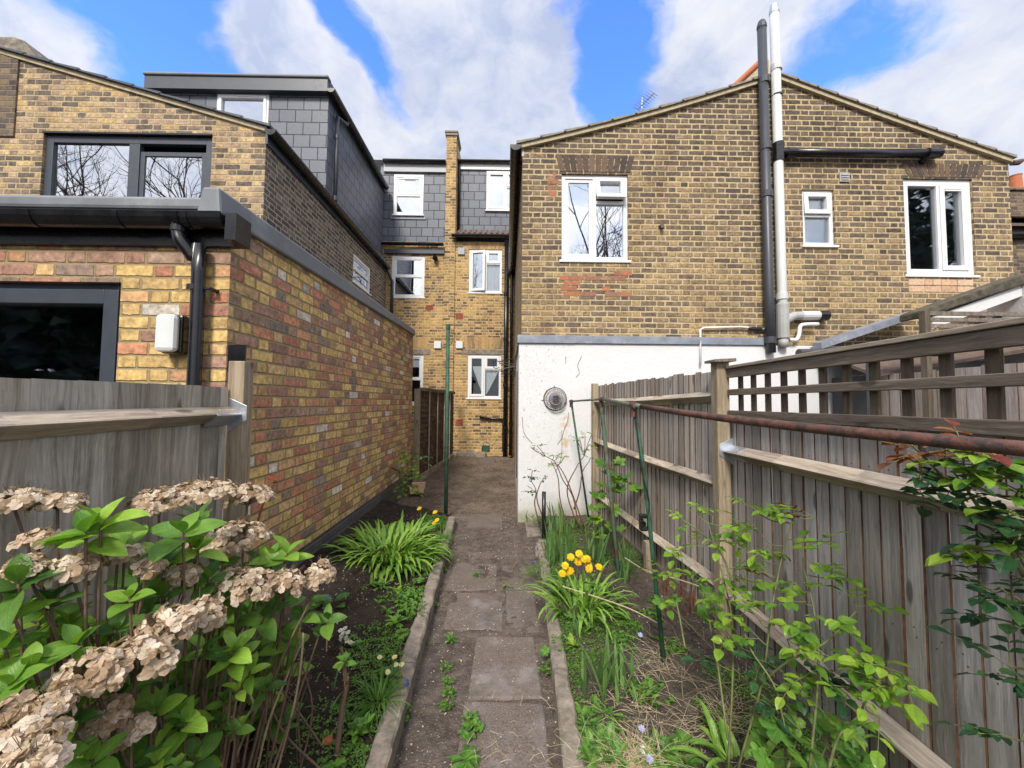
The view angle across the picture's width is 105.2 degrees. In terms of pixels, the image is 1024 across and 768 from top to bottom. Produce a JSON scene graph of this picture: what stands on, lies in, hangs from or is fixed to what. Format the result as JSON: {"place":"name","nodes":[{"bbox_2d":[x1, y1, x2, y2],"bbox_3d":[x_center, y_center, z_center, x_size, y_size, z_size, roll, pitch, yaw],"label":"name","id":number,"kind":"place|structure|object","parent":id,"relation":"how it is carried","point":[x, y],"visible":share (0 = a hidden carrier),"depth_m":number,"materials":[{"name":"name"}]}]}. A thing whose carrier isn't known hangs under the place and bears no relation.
{"place":"outdoors","nodes":[
{"label":"outdoors","id":0,"kind":"place"},
{"bbox_2d":[166,499,450,767],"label":"soil bed","id":1,"kind":"object","parent":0,"point":[385,511],"visible":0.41,"depth_m":2.38,"materials":[{"name":"soil"}]},
{"bbox_2d":[0,470,356,767],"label":"hydrangea","id":2,"kind":"object","parent":1,"relation":"on","point":[122,718],"visible":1,"depth_m":1.04,"materials":[{"name":"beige plant"}]},
{"bbox_2d":[255,474,279,525],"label":"rose shoot","id":3,"kind":"object","parent":1,"relation":"on","point":[272,483],"visible":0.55,"depth_m":1.91,"materials":[{"name":"red plant"}]},
{"bbox_2d":[289,636,353,720],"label":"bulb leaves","id":4,"kind":"object","parent":1,"relation":"on","point":[333,684],"visible":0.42,"depth_m":1.93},
{"bbox_2d":[322,734,332,744],"bbox_3d":[-0.783,1.524,1.661,0.042,0.040,0.038,2,-3,-23],"label":"brick piece","id":5,"kind":"object","parent":1,"relation":"on","point":[328,739],"visible":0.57,"depth_m":1.65,"materials":[{"name":"brick"}]},
{"bbox_2d":[310,592,349,613],"bbox_3d":[-1.225,1.454,2.572,0.262,0.180,0.203,0,-3,-1],"label":"forget me not","id":6,"kind":"object","parent":1,"relation":"on","point":[325,599],"visible":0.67,"depth_m":2.56,"materials":[{"name":"green plant"}]},
{"bbox_2d":[264,634,406,767],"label":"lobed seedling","id":7,"kind":"object","parent":1,"relation":"on","point":[337,762],"visible":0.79,"depth_m":1.52,"materials":[{"name":"green plant"}]},
{"bbox_2d":[334,646,348,756],"bbox_3d":[-0.719,1.344,1.651,0.053,0.423,0.075,0,-3,-1],"label":"dead stick","id":8,"kind":"object","parent":1,"relation":"on","point":[340,726],"visible":0.74,"depth_m":1.64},
{"bbox_2d":[338,626,362,649],"bbox_3d":[-0.949,1.475,2.301,0.180,0.158,0.141,-2,-4,40],"label":"hyacinth","id":9,"kind":"object","parent":1,"relation":"on","point":[348,641],"visible":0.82,"depth_m":2.28,"materials":[{"name":"white plant"}]},
{"bbox_2d":[346,711,375,742],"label":"weed","id":10,"kind":"object","parent":1,"relation":"on","point":[358,725],"visible":0.99,"depth_m":1.71,"materials":[{"name":"green plant"}]},
{"bbox_2d":[345,664,413,730],"bbox_3d":[-0.654,1.502,1.892,0.365,0.149,0.375,0,-3,-1],"label":"grass clump","id":11,"kind":"object","parent":1,"relation":"on","point":[379,688],"visible":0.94,"depth_m":1.92,"materials":[{"name":"green plant"}]},
{"bbox_2d":[368,578,394,591],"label":"weed","id":12,"kind":"object","parent":1,"relation":"on","point":[377,583],"visible":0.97,"depth_m":2.98,"materials":[{"name":"green plant"}]},
{"bbox_2d":[321,511,455,585],"bbox_3d":[-1.145,1.534,3.562,1.252,0.511,1.297,0,-3,-1],"label":"strap leaf clump","id":13,"kind":"object","parent":1,"relation":"on","point":[416,545],"visible":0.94,"depth_m":3.50,"materials":[{"name":"plant"}]},
{"bbox_2d":[377,654,404,686],"bbox_3d":[-0.632,1.471,2.045,0.121,0.145,0.154,2,-3,-33],"label":"primrose","id":14,"kind":"object","parent":1,"relation":"on","point":[393,671],"visible":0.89,"depth_m":2.04,"materials":[{"name":"green plant"}]},
{"bbox_2d":[385,613,406,628],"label":"weed","id":15,"kind":"object","parent":1,"relation":"on","point":[396,619],"visible":1,"depth_m":2.51,"materials":[{"name":"green plant"}]},
{"bbox_2d":[394,628,409,636],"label":"weed","id":16,"kind":"object","parent":1,"relation":"on","point":[401,631],"visible":0.88,"depth_m":2.41,"materials":[{"name":"green plant"}]},
{"bbox_2d":[395,592,413,606],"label":"weed","id":17,"kind":"object","parent":1,"relation":"on","point":[402,598],"visible":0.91,"depth_m":2.80,"materials":[{"name":"green plant"}]},
{"bbox_2d":[396,600,426,615],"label":"weed","id":18,"kind":"object","parent":1,"relation":"on","point":[405,605],"visible":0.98,"depth_m":2.68,"materials":[{"name":"green plant"}]},
{"bbox_2d":[401,586,422,601],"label":"weed","id":19,"kind":"object","parent":1,"relation":"on","point":[412,591],"visible":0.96,"depth_m":2.88,"materials":[{"name":"green plant"}]},
{"bbox_2d":[417,507,449,530],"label":"poppy plant","id":20,"kind":"object","parent":1,"relation":"on","point":[436,519],"visible":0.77,"depth_m":4.37,"materials":[{"name":"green plant"}]},
{"bbox_2d":[397,455,516,518],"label":"alley","id":21,"kind":"structure","parent":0,"point":[461,469],"depth_m":6.74,"materials":[{"name":"concrete"}]},
{"bbox_2d":[0,187,414,597],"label":"brick extension","id":22,"kind":"object","parent":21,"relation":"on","point":[175,290],"visible":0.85,"depth_m":2.31,"materials":[{"name":"brick"}]},
{"bbox_2d":[0,283,120,381],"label":"window","id":23,"kind":"structure","parent":22,"relation":"in","point":[48,331],"depth_m":2.29,"materials":[{"name":"glass"}]},
{"bbox_2d":[373,157,445,460],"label":"terraced house","id":24,"kind":"structure","parent":21,"relation":"on","point":[413,247],"depth_m":10.45,"materials":[{"name":"brick"}]},
{"bbox_2d":[392,174,423,215],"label":"window","id":25,"kind":"structure","parent":24,"relation":"in","point":[408,189],"depth_m":10.55,"materials":[{"name":"white plastic"}]},
{"bbox_2d":[392,256,424,298],"bbox_3d":[-2.763,-2.844,10.446,0.931,1.158,0.110,0,-3,-1],"label":"window","id":26,"kind":"structure","parent":24,"relation":"in","point":[408,272],"depth_m":10.45,"materials":[{"name":"white plastic"}]},
{"bbox_2d":[412,355,423,405],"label":"window","id":27,"kind":"structure","parent":24,"relation":"in","point":[417,379],"depth_m":10.38,"materials":[{"name":"white plastic"}]},
{"bbox_2d":[391,448,437,505],"bbox_3d":[-1.367,1.259,5.209,0.658,0.792,0.398,0,-3,9],"label":"rose bush","id":28,"kind":"object","parent":21,"relation":"on","point":[410,472],"visible":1,"depth_m":5.18,"materials":[{"name":"green plant"}]},
{"bbox_2d":[413,387,454,481],"bbox_3d":[-1.570,1.003,8.352,0.103,1.759,2.997,0,-3,4],"label":"lap fence","id":29,"kind":"object","parent":21,"relation":"on","point":[429,424],"visible":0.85,"depth_m":7.73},
{"bbox_2d":[444,324,452,513],"bbox_3d":[-0.868,0.535,5.320,0.104,2.719,0.062,0,-3,-1],"label":"clothes post","id":30,"kind":"object","parent":21,"relation":"on","point":[448,329],"visible":0.93,"depth_m":5.30,"materials":[{"name":"metal"}]},
{"bbox_2d":[442,130,514,456],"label":"terraced house","id":31,"kind":"structure","parent":21,"relation":"on","point":[476,294],"depth_m":10.39,"materials":[{"name":"brick"}]},
{"bbox_2d":[466,355,501,399],"bbox_3d":[-0.736,-0.167,10.694,0.937,1.183,0.825,0,-3,-1],"label":"window","id":32,"kind":"structure","parent":31,"relation":"in","point":[484,380],"depth_m":10.38,"materials":[{"name":"white plastic"}]},
{"bbox_2d":[467,250,502,293],"bbox_3d":[-0.714,-2.980,10.797,0.936,1.200,0.883,0,-3,-1],"label":"window","id":33,"kind":"structure","parent":31,"relation":"in","point":[485,266],"depth_m":10.50,"materials":[{"name":"white plastic"}]},
{"bbox_2d":[485,171,509,211],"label":"window","id":34,"kind":"structure","parent":31,"relation":"in","point":[498,182],"depth_m":10.90,"materials":[{"name":"white plastic"}]},
{"bbox_2d":[393,519,560,767],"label":"path","id":35,"kind":"structure","parent":0,"point":[436,723],"depth_m":2.40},
{"bbox_2d":[365,516,455,767],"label":"kerb","id":36,"kind":"structure","parent":35,"relation":"on","point":[385,747],"depth_m":2.11,"materials":[{"name":"concrete"}]},
{"bbox_2d":[431,524,460,542],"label":"grass tuft","id":37,"kind":"object","parent":36,"relation":"on","point":[447,533],"visible":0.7,"depth_m":4.16,"materials":[{"name":"green plant"}]},
{"bbox_2d":[437,700,453,710],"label":"weed","id":38,"kind":"object","parent":35,"relation":"on","point":[442,706],"visible":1,"depth_m":1.97,"materials":[{"name":"green plant"}]},
{"bbox_2d":[441,686,455,698],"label":"weed","id":39,"kind":"object","parent":35,"relation":"on","point":[450,692],"visible":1,"depth_m":2.06,"materials":[{"name":"green plant"}]},
{"bbox_2d":[467,514,502,528],"bbox_3d":[-0.343,1.790,5.091,0.438,0.039,0.543,0,-3,-1],"label":"inspection cover","id":40,"kind":"object","parent":35,"relation":"on","point":[485,521],"visible":1,"depth_m":5.04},
{"bbox_2d":[443,563,549,767],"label":"paving slabs","id":41,"kind":"structure","parent":35,"relation":"on","point":[488,682],"depth_m":2.24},
{"bbox_2d":[445,744,481,767],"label":"weed","id":42,"kind":"object","parent":41,"relation":"on","point":[469,758],"visible":0.98,"depth_m":1.67,"materials":[{"name":"green plant"}]},
{"bbox_2d":[461,710,477,724],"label":"weed","id":43,"kind":"object","parent":41,"relation":"on","point":[470,716],"visible":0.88,"depth_m":1.89,"materials":[{"name":"green plant"}]},
{"bbox_2d":[457,717,483,742],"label":"weed","id":44,"kind":"object","parent":41,"relation":"on","point":[477,725],"visible":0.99,"depth_m":1.82,"materials":[{"name":"green plant"}]},
{"bbox_2d":[519,557,558,583],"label":"grass tuft","id":45,"kind":"object","parent":41,"relation":"on","point":[531,570],"visible":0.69,"depth_m":3.41,"materials":[{"name":"green plant"}]},
{"bbox_2d":[221,460,837,767],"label":"leaf litter","id":46,"kind":"object","parent":35,"relation":"on","point":[496,634],"visible":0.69,"depth_m":2.48,"materials":[{"name":"beige plant"}]},
{"bbox_2d":[535,539,545,557],"bbox_3d":[0.307,1.707,3.979,0.149,0.110,0.487,0,-3,-1],"label":"rubble edging","id":47,"kind":"object","parent":35,"relation":"on","point":[540,549],"visible":0.48,"depth_m":3.95,"materials":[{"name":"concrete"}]},
{"bbox_2d":[539,645,550,661],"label":"lobed seedling","id":48,"kind":"object","parent":35,"relation":"on","point":[544,650],"visible":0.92,"depth_m":2.29,"materials":[{"name":"green plant"}]},
{"bbox_2d":[539,557,585,767],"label":"kerb","id":49,"kind":"structure","parent":35,"relation":"on","point":[566,718],"depth_m":1.96,"materials":[{"name":"concrete"}]},
{"bbox_2d":[0,0,1023,184],"label":"sky","id":50,"kind":"structure","parent":0,"point":[497,73],"materials":[{"name":"blue"}]},
{"bbox_2d":[525,521,540,536],"bbox_3d":[0.596,1.783,4.819,0.860,0.042,0.540,0,-3,-1],"label":"concrete apron","id":51,"kind":"object","parent":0,"point":[532,529],"visible":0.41,"depth_m":4.72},
{"bbox_2d":[331,619,781,767],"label":"dry grass","id":52,"kind":"structure","parent":0,"point":[637,753],"depth_m":1.74,"materials":[{"name":"plant"}]},
{"bbox_2d":[411,461,960,767],"bbox_3d":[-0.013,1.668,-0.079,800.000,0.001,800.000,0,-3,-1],"label":"ground","id":53,"kind":"structure","parent":0,"point":[906,635],"depth_m":2.81,"materials":[{"name":"soil"}]},
{"bbox_2d":[0,345,253,753],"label":"garden fence","id":54,"kind":"object","parent":53,"relation":"on","point":[105,443],"visible":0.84,"depth_m":1.38,"materials":[{"name":"wood"}]},
{"bbox_2d":[0,46,390,307],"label":"brick house","id":55,"kind":"structure","parent":53,"relation":"on","point":[79,132],"depth_m":5.22,"materials":[{"name":"brown brick"}]},
{"bbox_2d":[0,37,47,136],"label":"chimney stack","id":56,"kind":"object","parent":55,"relation":"attached to","point":[9,73],"visible":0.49,"depth_m":5.19,"materials":[{"name":"brick"}]},
{"bbox_2d":[43,135,211,197],"bbox_3d":[-5.102,-2.697,5.587,2.214,1.185,0.775,0,-3,-1],"label":"window","id":57,"kind":"structure","parent":55,"relation":"in","point":[121,166],"depth_m":5.23,"materials":[{"name":"metal"}]},
{"bbox_2d":[143,72,388,254],"bbox_3d":[-4.997,-4.121,8.991,3.474,2.901,3.900,0,-3,-1],"label":"loft extension","id":58,"kind":"object","parent":55,"relation":"on","point":[307,117],"visible":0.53,"depth_m":7.24,"materials":[{"name":"tile"}]},
{"bbox_2d":[217,94,268,122],"bbox_3d":[-4.974,-5.005,7.246,0.949,0.725,0.100,0,-3,-1],"label":"window","id":59,"kind":"structure","parent":58,"relation":"in","point":[251,106],"depth_m":7.26,"materials":[{"name":"white plastic"}]},
{"bbox_2d":[352,254,371,295],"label":"window","id":60,"kind":"structure","parent":55,"relation":"in","point":[361,272],"depth_m":8.75,"materials":[{"name":"white plastic"}]},
{"bbox_2d":[591,358,1023,767],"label":"garden fence","id":61,"kind":"object","parent":53,"relation":"on","point":[832,484],"visible":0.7,"depth_m":1.69,"materials":[{"name":"wood"}]},
{"bbox_2d":[725,317,1023,437],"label":"trellis","id":62,"kind":"object","parent":61,"relation":"attached to","point":[992,340],"visible":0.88,"depth_m":1.38,"materials":[{"name":"wood"}]},
{"bbox_2d":[877,418,1023,745],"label":"rose bush","id":63,"kind":"object","parent":61,"relation":"attached to","point":[988,465],"visible":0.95,"depth_m":0.94,"materials":[{"name":"green plant"}]},
{"bbox_2d":[795,273,1023,414],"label":"lean to","id":64,"kind":"object","parent":53,"relation":"on","point":[1006,294],"visible":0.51,"depth_m":4.67,"materials":[{"name":"white tile"}]},
{"bbox_2d":[853,363,1023,564],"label":"garden fence","id":65,"kind":"object","parent":53,"relation":"on","point":[971,403],"visible":0.17,"depth_m":3.70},
{"bbox_2d":[918,310,1023,416],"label":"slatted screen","id":66,"kind":"object","parent":53,"relation":"on","point":[925,321],"visible":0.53,"depth_m":3.97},
{"bbox_2d":[1009,173,1023,274],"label":"brick house","id":67,"kind":"structure","parent":53,"relation":"on","point":[1016,185],"depth_m":8.37,"materials":[{"name":"brick"}]},
{"bbox_2d":[538,515,911,767],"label":"soil bed","id":68,"kind":"object","parent":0,"point":[692,640],"visible":0.34,"depth_m":2.15,"materials":[{"name":"soil"}]},
{"bbox_2d":[542,491,545,538],"bbox_3d":[0.345,1.462,4.241,0.042,0.585,0.044,0,-3,-1],"label":"garden stake","id":69,"kind":"object","parent":68,"relation":"in","point":[543,510],"visible":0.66,"depth_m":4.23,"materials":[{"name":"black plastic"}]},
{"bbox_2d":[257,514,840,767],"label":"ground cover","id":70,"kind":"object","parent":68,"relation":"on","point":[351,746],"visible":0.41,"depth_m":2.06,"materials":[{"name":"plant"}]},
{"bbox_2d":[538,520,561,563],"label":"iris clump","id":71,"kind":"object","parent":68,"relation":"on","point":[549,553],"visible":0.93,"depth_m":3.61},
{"bbox_2d":[546,498,567,534],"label":"iris clump","id":72,"kind":"object","parent":68,"relation":"on","point":[561,520],"visible":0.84,"depth_m":4.45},
{"bbox_2d":[521,431,597,527],"bbox_3d":[0.508,1.048,4.304,0.840,1.055,0.269,1,-3,-6],"label":"rose bush","id":73,"kind":"object","parent":68,"relation":"on","point":[570,490],"visible":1,"depth_m":4.30,"materials":[{"name":"brown plant"}]},
{"bbox_2d":[551,634,581,654],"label":"weed","id":74,"kind":"object","parent":68,"relation":"on","point":[559,637],"visible":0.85,"depth_m":2.35,"materials":[{"name":"green plant"}]},
{"bbox_2d":[550,515,583,569],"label":"iris clump","id":75,"kind":"object","parent":68,"relation":"on","point":[568,546],"visible":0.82,"depth_m":3.48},
{"bbox_2d":[567,633,577,646],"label":"weed","id":76,"kind":"object","parent":68,"relation":"on","point":[571,640],"visible":1,"depth_m":2.36,"materials":[{"name":"green plant"}]},
{"bbox_2d":[541,550,610,604],"bbox_3d":[0.476,1.451,2.975,0.559,0.403,0.465,0,-3,-1],"label":"clump","id":77,"kind":"object","parent":68,"relation":"on","point":[578,561],"visible":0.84,"depth_m":2.93,"materials":[{"name":"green plant"}]},
{"bbox_2d":[570,611,584,636],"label":"iris clump","id":78,"kind":"object","parent":68,"relation":"on","point":[574,626],"visible":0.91,"depth_m":2.46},
{"bbox_2d":[518,561,639,638],"bbox_3d":[0.505,1.467,2.796,0.800,0.298,0.884,-2,-4,43],"label":"bulb leaf clump","id":79,"kind":"object","parent":68,"relation":"on","point":[582,608],"visible":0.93,"depth_m":2.77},
{"bbox_2d":[555,558,698,622],"bbox_3d":[0.714,1.327,2.575,0.587,0.283,0.832,1,-3,-16],"label":"fallen cane","id":80,"kind":"object","parent":79,"relation":"on","point":[625,606],"visible":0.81,"depth_m":2.54,"materials":[{"name":"plant"}]},
{"bbox_2d":[561,611,596,634],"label":"weed","id":81,"kind":"object","parent":68,"relation":"on","point":[569,616],"visible":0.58,"depth_m":2.56,"materials":[{"name":"green plant"}]},
{"bbox_2d":[580,522,611,564],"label":"iris clump","id":82,"kind":"object","parent":68,"relation":"on","point":[600,553],"visible":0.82,"depth_m":3.58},
{"bbox_2d":[574,694,624,735],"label":"weed","id":83,"kind":"object","parent":68,"relation":"on","point":[586,711],"visible":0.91,"depth_m":1.81,"materials":[{"name":"green plant"}]},
{"bbox_2d":[576,721,629,767],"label":"weed","id":84,"kind":"object","parent":68,"relation":"on","point":[587,748],"visible":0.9,"depth_m":1.62,"materials":[{"name":"green plant"}]},
{"bbox_2d":[577,635,647,708],"bbox_3d":[0.499,1.408,1.946,0.346,0.318,0.225,-1,-3,23],"label":"iris clump","id":85,"kind":"object","parent":68,"relation":"on","point":[602,679],"visible":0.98,"depth_m":1.93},
{"bbox_2d":[587,456,644,550],"bbox_3d":[1.049,1.135,3.716,0.693,0.883,0.246,0,-3,-1],"label":"currant bush","id":86,"kind":"object","parent":68,"relation":"on","point":[617,480],"visible":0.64,"depth_m":3.71,"materials":[{"name":"green plant"}]},
{"bbox_2d":[599,631,635,689],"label":"iris clump","id":87,"kind":"object","parent":68,"relation":"on","point":[622,673],"visible":0.52,"depth_m":2.05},
{"bbox_2d":[605,630,630,648],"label":"weed","id":88,"kind":"object","parent":68,"relation":"on","point":[616,636],"visible":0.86,"depth_m":2.42,"materials":[{"name":"green plant"}]},
{"bbox_2d":[610,553,631,582],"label":"iris clump","id":89,"kind":"object","parent":68,"relation":"on","point":[623,572],"visible":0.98,"depth_m":3.21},
{"bbox_2d":[608,537,635,575],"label":"iris clump","id":90,"kind":"object","parent":68,"relation":"on","point":[626,553],"visible":0.5,"depth_m":3.36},
{"bbox_2d":[611,611,642,632],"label":"weed","id":91,"kind":"object","parent":68,"relation":"on","point":[627,619],"visible":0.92,"depth_m":2.60,"materials":[{"name":"green plant"}]},
{"bbox_2d":[633,607,664,621],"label":"weed","id":92,"kind":"object","parent":68,"relation":"on","point":[649,613],"visible":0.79,"depth_m":2.69,"materials":[{"name":"green plant"}]},
{"bbox_2d":[626,675,675,706],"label":"weed","id":93,"kind":"object","parent":68,"relation":"on","point":[648,682],"visible":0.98,"depth_m":1.96,"materials":[{"name":"green plant"}]},
{"bbox_2d":[634,736,677,767],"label":"weed","id":94,"kind":"object","parent":68,"relation":"on","point":[669,757],"visible":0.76,"depth_m":1.58,"materials":[{"name":"green plant"}]},
{"bbox_2d":[649,635,690,656],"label":"weed","id":95,"kind":"object","parent":68,"relation":"on","point":[678,649],"visible":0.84,"depth_m":2.32,"materials":[{"name":"green plant"}]},
{"bbox_2d":[642,727,703,767],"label":"weed","id":96,"kind":"object","parent":68,"relation":"on","point":[684,738],"visible":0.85,"depth_m":1.63,"materials":[{"name":"green plant"}]},
{"bbox_2d":[658,568,701,623],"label":"cut stems","id":97,"kind":"object","parent":68,"relation":"on","point":[690,599],"visible":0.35,"depth_m":2.75,"materials":[{"name":"plant"}]},
{"bbox_2d":[667,699,801,767],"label":"bulb leaf clump","id":98,"kind":"object","parent":68,"relation":"on","point":[718,738],"visible":0.77,"depth_m":1.62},
{"bbox_2d":[652,583,883,767],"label":"lobed plant","id":99,"kind":"object","parent":68,"relation":"on","point":[851,755],"visible":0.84,"depth_m":1.32,"materials":[{"name":"green plant"}]},
{"bbox_2d":[637,495,938,767],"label":"rose bush","id":100,"kind":"object","parent":68,"relation":"on","point":[916,716],"visible":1,"depth_m":1.38,"materials":[{"name":"green plant"}]},
{"bbox_2d":[569,394,1023,662],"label":"frame","id":101,"kind":"object","parent":68,"relation":"on","point":[995,446],"visible":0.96,"depth_m":1.36,"materials":[{"name":"green paint"}]},
{"bbox_2d":[639,514,647,530],"bbox_3d":[0.785,0.827,2.340,0.042,0.094,0.048,0,-3,-1],"label":"solar lamp","id":102,"kind":"object","parent":101,"relation":"attached to","point":[643,522],"visible":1,"depth_m":2.32,"materials":[{"name":"black plastic"}]},
{"bbox_2d":[734,60,769,82],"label":"tiled roof","id":103,"kind":"structure","parent":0,"point":[750,72],"depth_m":12.53,"materials":[{"name":"tile"}]},
{"bbox_2d":[492,2,1023,528],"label":"brick house","id":104,"kind":"structure","parent":0,"point":[774,212],"depth_m":5.34,"materials":[{"name":"brick"}]},
{"bbox_2d":[542,385,566,410],"bbox_3d":[0.557,0.184,5.095,0.336,0.336,0.142,0,-3,-1],"label":"vent guard","id":105,"kind":"object","parent":104,"relation":"attached to","point":[555,398],"visible":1,"depth_m":5.10,"materials":[{"name":"metal"}]},
{"bbox_2d":[559,175,630,262],"bbox_3d":[1.135,-2.239,5.691,0.993,1.232,0.881,0,-3,-1],"label":"window","id":106,"kind":"structure","parent":104,"relation":"in","point":[594,208],"depth_m":5.37,"materials":[{"name":"white plastic"}]},
{"bbox_2d":[630,89,657,110],"bbox_3d":[3.116,-6.285,9.254,0.587,1.141,0.284,-2,-4,40],"label":"tv aerial","id":107,"kind":"object","parent":104,"relation":"on","point":[641,105],"visible":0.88,"depth_m":9.28,"materials":[{"name":"metal"}]},
{"bbox_2d":[801,190,838,247],"bbox_3d":[4.202,-2.264,5.433,0.502,0.820,0.195,0,-3,-1],"label":"window","id":108,"kind":"structure","parent":104,"relation":"in","point":[816,205],"depth_m":5.41,"materials":[{"name":"white plastic"}]},
{"bbox_2d":[903,180,980,277],"bbox_3d":[5.878,-2.144,5.421,1.028,1.386,0.120,0,-3,-1],"label":"window","id":109,"kind":"structure","parent":104,"relation":"in","point":[938,226],"depth_m":5.43,"materials":[{"name":"white plastic"}]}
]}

